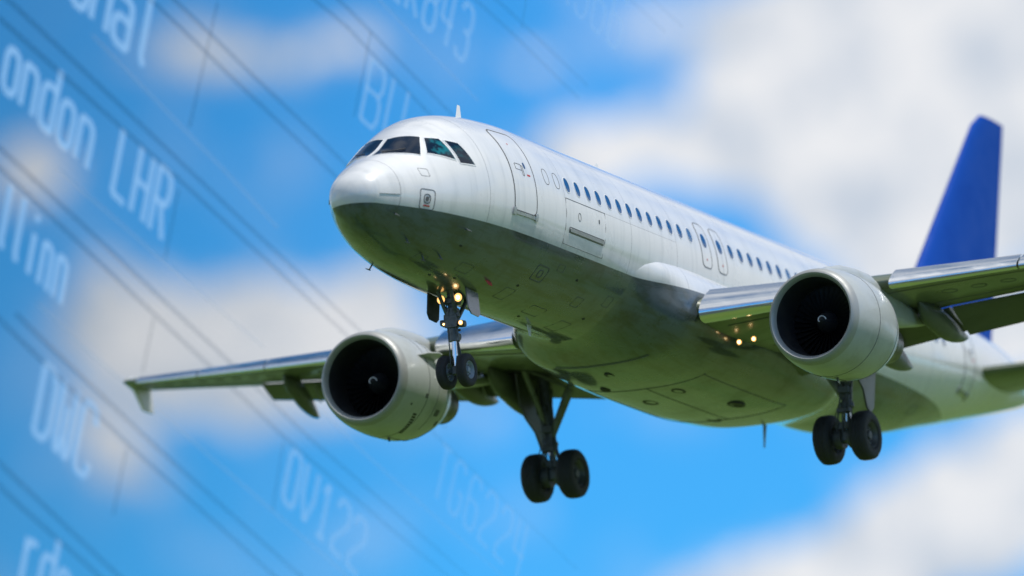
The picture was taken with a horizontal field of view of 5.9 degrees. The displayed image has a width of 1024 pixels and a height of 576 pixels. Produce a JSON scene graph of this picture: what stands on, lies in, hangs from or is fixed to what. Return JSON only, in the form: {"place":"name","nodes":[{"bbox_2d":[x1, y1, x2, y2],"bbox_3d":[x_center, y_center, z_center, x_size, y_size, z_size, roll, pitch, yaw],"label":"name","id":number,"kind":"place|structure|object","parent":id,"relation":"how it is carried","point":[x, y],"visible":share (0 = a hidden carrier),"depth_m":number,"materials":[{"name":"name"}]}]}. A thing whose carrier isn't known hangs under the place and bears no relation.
{"place":"outdoors","nodes":[
{"label":"outdoors","id":0,"kind":"place"},
{"bbox_2d":[0,0,1023,575],"label":"sky","id":1,"kind":"structure","parent":0,"point":[169,169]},
{"bbox_2d":[123,105,1023,502],"bbox_3d":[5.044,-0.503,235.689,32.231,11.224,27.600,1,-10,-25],"label":"airliner","id":2,"kind":"object","parent":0,"point":[571,277],"visible":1,"depth_m":227.66,"materials":[{"name":"paint"}]},
{"bbox_2d":[486,129,538,221],"bbox_3d":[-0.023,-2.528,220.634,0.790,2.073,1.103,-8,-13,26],"label":"passenger door","id":3,"kind":"structure","parent":2,"relation":"in","point":[526,199],"depth_m":220.51,"materials":[{"name":"paint"}]},
{"bbox_2d":[562,177,570,192],"bbox_3d":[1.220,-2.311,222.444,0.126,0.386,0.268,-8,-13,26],"label":"cabin window","id":4,"kind":"structure","parent":2,"relation":"in","point":[567,187],"depth_m":222.46,"materials":[{"name":"blue glass"}]},
{"bbox_2d":[573,181,580,197],"bbox_3d":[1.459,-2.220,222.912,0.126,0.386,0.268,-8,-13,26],"label":"cabin window","id":5,"kind":"structure","parent":2,"relation":"in","point":[575,185],"depth_m":222.89,"materials":[{"name":"blue glass"}]},
{"bbox_2d":[583,186,590,201],"bbox_3d":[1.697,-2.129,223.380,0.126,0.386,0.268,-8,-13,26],"label":"cabin window","id":6,"kind":"structure","parent":2,"relation":"in","point":[586,190],"depth_m":223.38,"materials":[{"name":"blue glass"}]},
{"bbox_2d":[594,190,601,205],"bbox_3d":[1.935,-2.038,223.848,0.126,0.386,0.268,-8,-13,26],"label":"cabin window","id":7,"kind":"structure","parent":2,"relation":"in","point":[596,194],"depth_m":223.82,"materials":[{"name":"blue glass"}]},
{"bbox_2d":[604,194,611,209],"bbox_3d":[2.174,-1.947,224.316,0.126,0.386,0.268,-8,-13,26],"label":"cabin window","id":8,"kind":"structure","parent":2,"relation":"in","point":[607,200],"depth_m":224.31,"materials":[{"name":"blue glass"}]},
{"bbox_2d":[614,198,621,213],"bbox_3d":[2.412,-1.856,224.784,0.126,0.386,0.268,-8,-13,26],"label":"cabin window","id":9,"kind":"structure","parent":2,"relation":"in","point":[617,203],"depth_m":224.75,"materials":[{"name":"blue glass"}]},
{"bbox_2d":[624,203,632,218],"bbox_3d":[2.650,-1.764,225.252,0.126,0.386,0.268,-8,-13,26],"label":"cabin window","id":10,"kind":"structure","parent":2,"relation":"in","point":[627,207],"depth_m":225.25,"materials":[{"name":"blue glass"}]},
{"bbox_2d":[635,207,642,222],"bbox_3d":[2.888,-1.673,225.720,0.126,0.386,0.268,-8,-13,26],"label":"cabin window","id":11,"kind":"structure","parent":2,"relation":"in","point":[637,211],"depth_m":225.74,"materials":[{"name":"blue glass"}]},
{"bbox_2d":[645,211,652,226],"bbox_3d":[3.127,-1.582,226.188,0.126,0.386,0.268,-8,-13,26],"label":"cabin window","id":12,"kind":"structure","parent":2,"relation":"in","point":[648,217],"depth_m":226.18,"materials":[{"name":"blue glass"}]},
{"bbox_2d":[655,215,662,230],"bbox_3d":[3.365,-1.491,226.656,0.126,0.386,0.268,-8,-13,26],"label":"cabin window","id":13,"kind":"structure","parent":2,"relation":"in","point":[658,221],"depth_m":226.68,"materials":[{"name":"blue glass"}]},
{"bbox_2d":[665,219,672,234],"bbox_3d":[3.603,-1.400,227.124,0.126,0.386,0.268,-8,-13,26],"label":"cabin window","id":14,"kind":"structure","parent":2,"relation":"in","point":[668,225],"depth_m":227.12,"materials":[{"name":"blue glass"}]},
{"bbox_2d":[675,223,682,238],"bbox_3d":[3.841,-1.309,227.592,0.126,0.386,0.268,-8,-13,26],"label":"cabin window","id":15,"kind":"structure","parent":2,"relation":"in","point":[678,229],"depth_m":227.57,"materials":[{"name":"blue glass"}]},
{"bbox_2d":[685,227,692,242],"bbox_3d":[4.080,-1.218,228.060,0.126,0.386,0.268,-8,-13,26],"label":"cabin window","id":16,"kind":"structure","parent":2,"relation":"in","point":[688,233],"depth_m":228.07,"materials":[{"name":"blue glass"}]},
{"bbox_2d":[726,244,733,259],"bbox_3d":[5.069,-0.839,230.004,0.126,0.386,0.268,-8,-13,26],"label":"cabin window","id":17,"kind":"structure","parent":2,"relation":"in","point":[729,249],"depth_m":229.97,"materials":[{"name":"blue glass"}]},
{"bbox_2d":[736,248,743,263],"bbox_3d":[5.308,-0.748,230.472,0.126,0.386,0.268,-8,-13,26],"label":"cabin window","id":18,"kind":"structure","parent":2,"relation":"in","point":[739,254],"depth_m":230.48,"materials":[{"name":"blue glass"}]},
{"bbox_2d":[746,252,752,267],"bbox_3d":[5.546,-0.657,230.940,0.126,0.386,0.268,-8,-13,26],"label":"cabin window","id":19,"kind":"structure","parent":2,"relation":"in","point":[748,256],"depth_m":230.93,"materials":[{"name":"blue glass"}]},
{"bbox_2d":[755,256,762,271],"bbox_3d":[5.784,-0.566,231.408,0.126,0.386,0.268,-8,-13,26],"label":"cabin window","id":20,"kind":"structure","parent":2,"relation":"in","point":[758,261],"depth_m":231.38,"materials":[{"name":"blue glass"}]},
{"bbox_2d":[765,260,772,274],"bbox_3d":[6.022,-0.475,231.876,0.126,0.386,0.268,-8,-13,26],"label":"cabin window","id":21,"kind":"structure","parent":2,"relation":"in","point":[768,266],"depth_m":231.89,"materials":[{"name":"blue glass"}]},
{"bbox_2d":[775,264,781,278],"bbox_3d":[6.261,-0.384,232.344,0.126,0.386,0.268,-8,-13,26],"label":"cabin window","id":22,"kind":"structure","parent":2,"relation":"in","point":[777,268],"depth_m":232.34,"materials":[{"name":"blue glass"}]},
{"bbox_2d":[784,268,790,278],"bbox_3d":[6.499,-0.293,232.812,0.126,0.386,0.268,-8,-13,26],"label":"cabin window","id":23,"kind":"structure","parent":2,"relation":"in","point":[787,273],"depth_m":232.79,"materials":[{"name":"blue glass"}]},
{"bbox_2d":[957,331,975,400],"bbox_3d":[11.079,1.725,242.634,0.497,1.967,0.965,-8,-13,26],"label":"passenger door","id":24,"kind":"structure","parent":2,"relation":"in","point":[970,361],"depth_m":242.54,"materials":[{"name":"paint"}]}
]}

